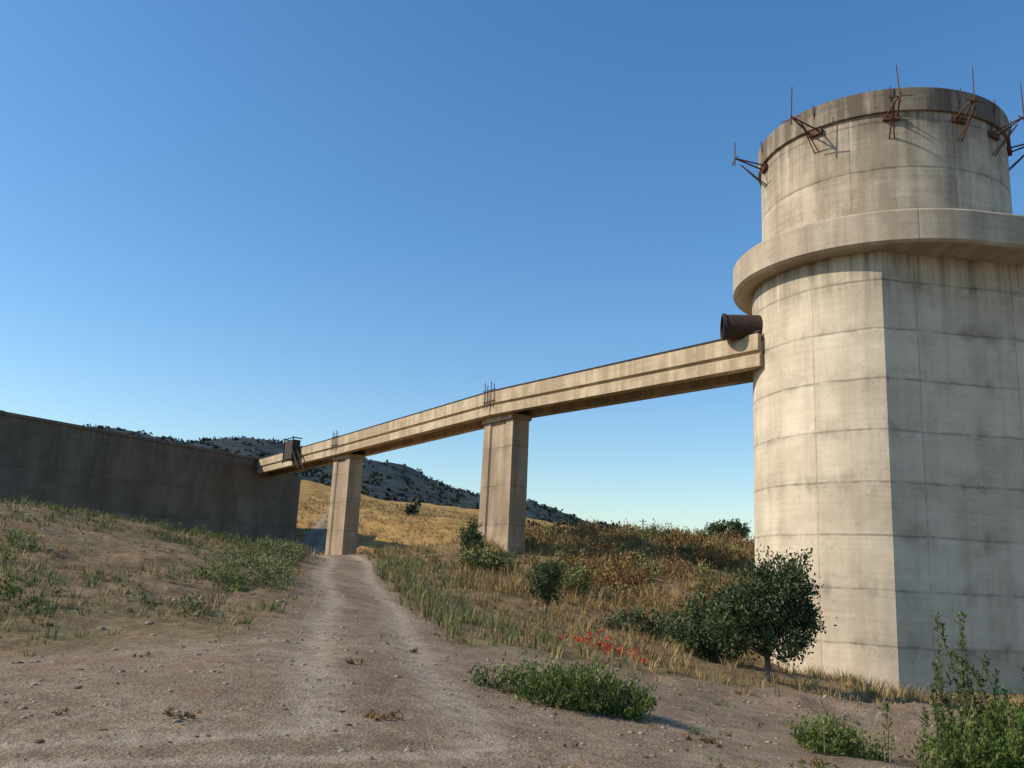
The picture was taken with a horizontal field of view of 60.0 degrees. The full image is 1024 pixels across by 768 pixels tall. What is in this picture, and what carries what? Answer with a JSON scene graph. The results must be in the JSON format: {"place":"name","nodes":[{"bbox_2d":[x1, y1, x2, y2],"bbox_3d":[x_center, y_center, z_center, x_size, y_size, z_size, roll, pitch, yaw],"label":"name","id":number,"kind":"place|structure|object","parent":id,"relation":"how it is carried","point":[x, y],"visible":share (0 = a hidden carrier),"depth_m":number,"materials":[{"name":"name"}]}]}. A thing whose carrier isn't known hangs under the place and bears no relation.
{"place":"outdoors","nodes":[
{"label":"outdoors","id":0,"kind":"place"},
{"bbox_2d":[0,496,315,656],"bbox_3d":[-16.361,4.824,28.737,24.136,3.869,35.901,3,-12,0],"label":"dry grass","id":1,"kind":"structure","parent":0,"point":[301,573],"depth_m":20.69,"materials":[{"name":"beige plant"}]},
{"bbox_2d":[0,502,434,648],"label":"gravel","id":2,"kind":"structure","parent":0,"point":[146,623],"depth_m":19.80,"materials":[{"name":"beige gravel"}]},
{"bbox_2d":[299,518,424,640],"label":"dirt track","id":3,"kind":"structure","parent":0,"point":[354,575],"depth_m":23.04,"materials":[{"name":"soil"}]},
{"bbox_2d":[368,542,601,658],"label":"grey green grass","id":4,"kind":"structure","parent":0,"point":[408,573],"depth_m":24.52,"materials":[{"name":"plant"}]},
{"bbox_2d":[2,585,987,767],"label":"gravel","id":5,"kind":"structure","parent":0,"point":[305,679],"depth_m":10.74,"materials":[{"name":"stone"}]},
{"bbox_2d":[0,427,1023,767],"bbox_3d":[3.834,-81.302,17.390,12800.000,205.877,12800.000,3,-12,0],"label":"ground","id":6,"kind":"structure","parent":0,"point":[240,739],"depth_m":11.58,"materials":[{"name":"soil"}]},
{"bbox_2d":[0,414,300,541],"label":"dam wall","id":7,"kind":"structure","parent":6,"relation":"on","point":[121,476],"depth_m":68.77,"materials":[{"name":"concrete"}]},
{"bbox_2d":[0,410,259,459],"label":"coping","id":8,"kind":"object","parent":7,"relation":"on","point":[117,433],"visible":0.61,"depth_m":67.18,"materials":[{"name":"concrete"}]},
{"bbox_2d":[0,513,309,618],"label":"leafy weeds","id":9,"kind":"object","parent":6,"relation":"on","point":[278,570],"visible":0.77,"depth_m":22.58,"materials":[{"name":"green plant"}]},
{"bbox_2d":[0,494,310,640],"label":"grey green grass","id":10,"kind":"structure","parent":6,"relation":"on","point":[163,534],"depth_m":18.58,"materials":[{"name":"plant"}]},
{"bbox_2d":[36,502,280,624],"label":"green weeds","id":11,"kind":"object","parent":6,"relation":"on","point":[272,606],"visible":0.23,"depth_m":27.90,"materials":[{"name":"green plant"}]},
{"bbox_2d":[82,423,728,541],"bbox_3d":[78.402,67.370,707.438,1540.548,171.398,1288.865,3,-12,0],"label":"distant scrub","id":12,"kind":"object","parent":6,"relation":"on","point":[412,509],"visible":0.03,"depth_m":925.96,"materials":[{"name":"green plant"}]},
{"bbox_2d":[0,582,903,767],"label":"plant litter","id":13,"kind":"object","parent":6,"relation":"on","point":[169,712],"visible":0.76,"depth_m":9.41,"materials":[{"name":"brown plant"}]},
{"bbox_2d":[2,593,925,767],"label":"dark clods","id":14,"kind":"object","parent":6,"relation":"on","point":[36,741],"visible":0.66,"depth_m":9.82,"materials":[{"name":"brown soil"}]},
{"bbox_2d":[458,514,485,552],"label":"shrub","id":15,"kind":"object","parent":6,"relation":"on","point":[467,540],"visible":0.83,"depth_m":43.47,"materials":[{"name":"green plant"}]},
{"bbox_2d":[457,539,524,572],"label":"shrub","id":16,"kind":"object","parent":6,"relation":"on","point":[491,560],"visible":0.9,"depth_m":39.49,"materials":[{"name":"green plant"}]},
{"bbox_2d":[257,330,763,554],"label":"service bridge","id":17,"kind":"structure","parent":6,"relation":"on","point":[502,417],"depth_m":45.56,"materials":[{"name":"concrete"}]},
{"bbox_2d":[273,491,752,567],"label":"dry grass","id":18,"kind":"structure","parent":6,"relation":"on","point":[408,520],"depth_m":90.24,"materials":[{"name":"yellow plant"}]},
{"bbox_2d":[525,551,569,619],"bbox_3d":[1.083,6.290,27.357,1.437,2.353,1.351,3,-12,0],"label":"young olive tree","id":19,"kind":"object","parent":6,"relation":"on","point":[551,571],"visible":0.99,"depth_m":27.19,"materials":[{"name":"green plant"}]},
{"bbox_2d":[466,651,659,723],"bbox_3d":[0.582,3.909,11.278,2.574,1.034,1.474,0,-12,14],"label":"bush","id":20,"kind":"object","parent":6,"relation":"on","point":[554,685],"visible":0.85,"depth_m":11.10,"materials":[{"name":"leaf"},{"name":"bark"}]},
{"bbox_2d":[538,558,605,598],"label":"shrub","id":21,"kind":"object","parent":6,"relation":"on","point":[576,577],"visible":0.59,"depth_m":35.30,"materials":[{"name":"green plant"}]},
{"bbox_2d":[542,626,653,665],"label":"red poppies","id":22,"kind":"object","parent":6,"relation":"on","point":[609,646],"visible":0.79,"depth_m":21.44,"materials":[{"name":"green plant"}]},
{"bbox_2d":[446,526,754,623],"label":"dry grass","id":23,"kind":"structure","parent":6,"relation":"on","point":[552,549],"depth_m":40.38,"materials":[{"name":"brown plant"}]},
{"bbox_2d":[596,600,679,639],"bbox_3d":[4.147,7.782,28.956,2.757,1.488,1.586,3,-12,0],"label":"shrub","id":24,"kind":"object","parent":6,"relation":"on","point":[636,619],"visible":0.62,"depth_m":28.90,"materials":[{"name":"green plant"}]},
{"bbox_2d":[525,516,754,613],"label":"bramble thicket","id":25,"kind":"object","parent":6,"relation":"on","point":[621,578],"visible":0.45,"depth_m":46.37,"materials":[{"name":"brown plant"}]},
{"bbox_2d":[361,537,1023,710],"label":"dry grass","id":26,"kind":"structure","parent":6,"relation":"on","point":[572,621],"depth_m":24.04,"materials":[{"name":"beige plant"}]},
{"bbox_2d":[648,570,776,664],"bbox_3d":[5.661,6.627,24.684,3.664,2.921,2.552,3,-12,0],"label":"bush","id":27,"kind":"object","parent":6,"relation":"on","point":[690,623],"visible":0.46,"depth_m":24.47,"materials":[{"name":"green plant"}]},
{"bbox_2d":[700,518,751,540],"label":"tree","id":28,"kind":"object","parent":6,"relation":"on","point":[729,525],"visible":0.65,"depth_m":72.92,"materials":[{"name":"green plant"}]},
{"bbox_2d":[698,543,836,682],"bbox_3d":[6.115,5.529,21.308,3.364,3.402,2.337,3,-12,0],"label":"olive tree","id":29,"kind":"object","parent":6,"relation":"on","point":[794,614],"visible":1,"depth_m":21.17,"materials":[{"name":"green plant"}]},
{"bbox_2d":[567,646,975,767],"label":"green weeds","id":30,"kind":"object","parent":6,"relation":"on","point":[695,732],"visible":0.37,"depth_m":10.63,"materials":[{"name":"green plant"}]},
{"bbox_2d":[784,703,902,761],"bbox_3d":[3.899,4.278,10.666,1.251,0.869,1.150,3,-12,0],"label":"green bush","id":31,"kind":"object","parent":6,"relation":"on","point":[816,738],"visible":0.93,"depth_m":10.57,"materials":[{"name":"green plant"}]},
{"bbox_2d":[767,672,974,763],"bbox_3d":[4.547,4.280,11.299,2.385,1.060,2.556,3,-12,0],"label":"dry stalk","id":32,"kind":"object","parent":6,"relation":"on","point":[887,741],"visible":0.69,"depth_m":10.70,"materials":[{"name":"beige plant"}]},
{"bbox_2d":[720,65,1023,694],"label":"intake tower","id":33,"kind":"structure","parent":6,"relation":"on","point":[878,284],"depth_m":28.27,"materials":[{"name":"concrete"}]},
{"bbox_2d":[848,679,996,753],"bbox_3d":[5.770,4.503,11.894,1.905,1.097,1.531,8,-13,-23],"label":"dry stalk","id":34,"kind":"object","parent":6,"relation":"on","point":[905,715],"visible":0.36,"depth_m":12.09,"materials":[{"name":"beige plant"}]},
{"bbox_2d":[880,698,998,764],"bbox_3d":[5.340,4.319,10.801,1.699,0.835,0.971,3,-12,0],"label":"tall weed","id":35,"kind":"object","parent":6,"relation":"on","point":[940,718],"visible":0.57,"depth_m":10.71,"materials":[{"name":"green plant"}]},
{"bbox_2d":[931,612,991,754],"bbox_3d":[5.798,3.939,11.505,0.794,1.942,0.618,-1,-13,17],"label":"tall weed","id":36,"kind":"object","parent":6,"relation":"on","point":[937,671],"visible":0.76,"depth_m":11.53,"materials":[{"name":"green plant"}]},
{"bbox_2d":[904,683,1023,767],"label":"green bush","id":37,"kind":"object","parent":6,"relation":"on","point":[1006,748],"visible":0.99,"depth_m":10.25,"materials":[{"name":"green plant"}]},
{"bbox_2d":[924,664,1023,756],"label":"tall weed","id":38,"kind":"object","parent":6,"relation":"on","point":[977,681],"visible":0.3,"depth_m":11.41,"materials":[{"name":"green plant"}]},
{"bbox_2d":[0,0,1023,541],"label":"sky","id":39,"kind":"structure","parent":0,"point":[309,220],"materials":[{"name":"blue"}]},
{"bbox_2d":[396,569,932,701],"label":"grey green grass","id":40,"kind":"structure","parent":0,"point":[815,682],"depth_m":22.12,"materials":[{"name":"plant"}]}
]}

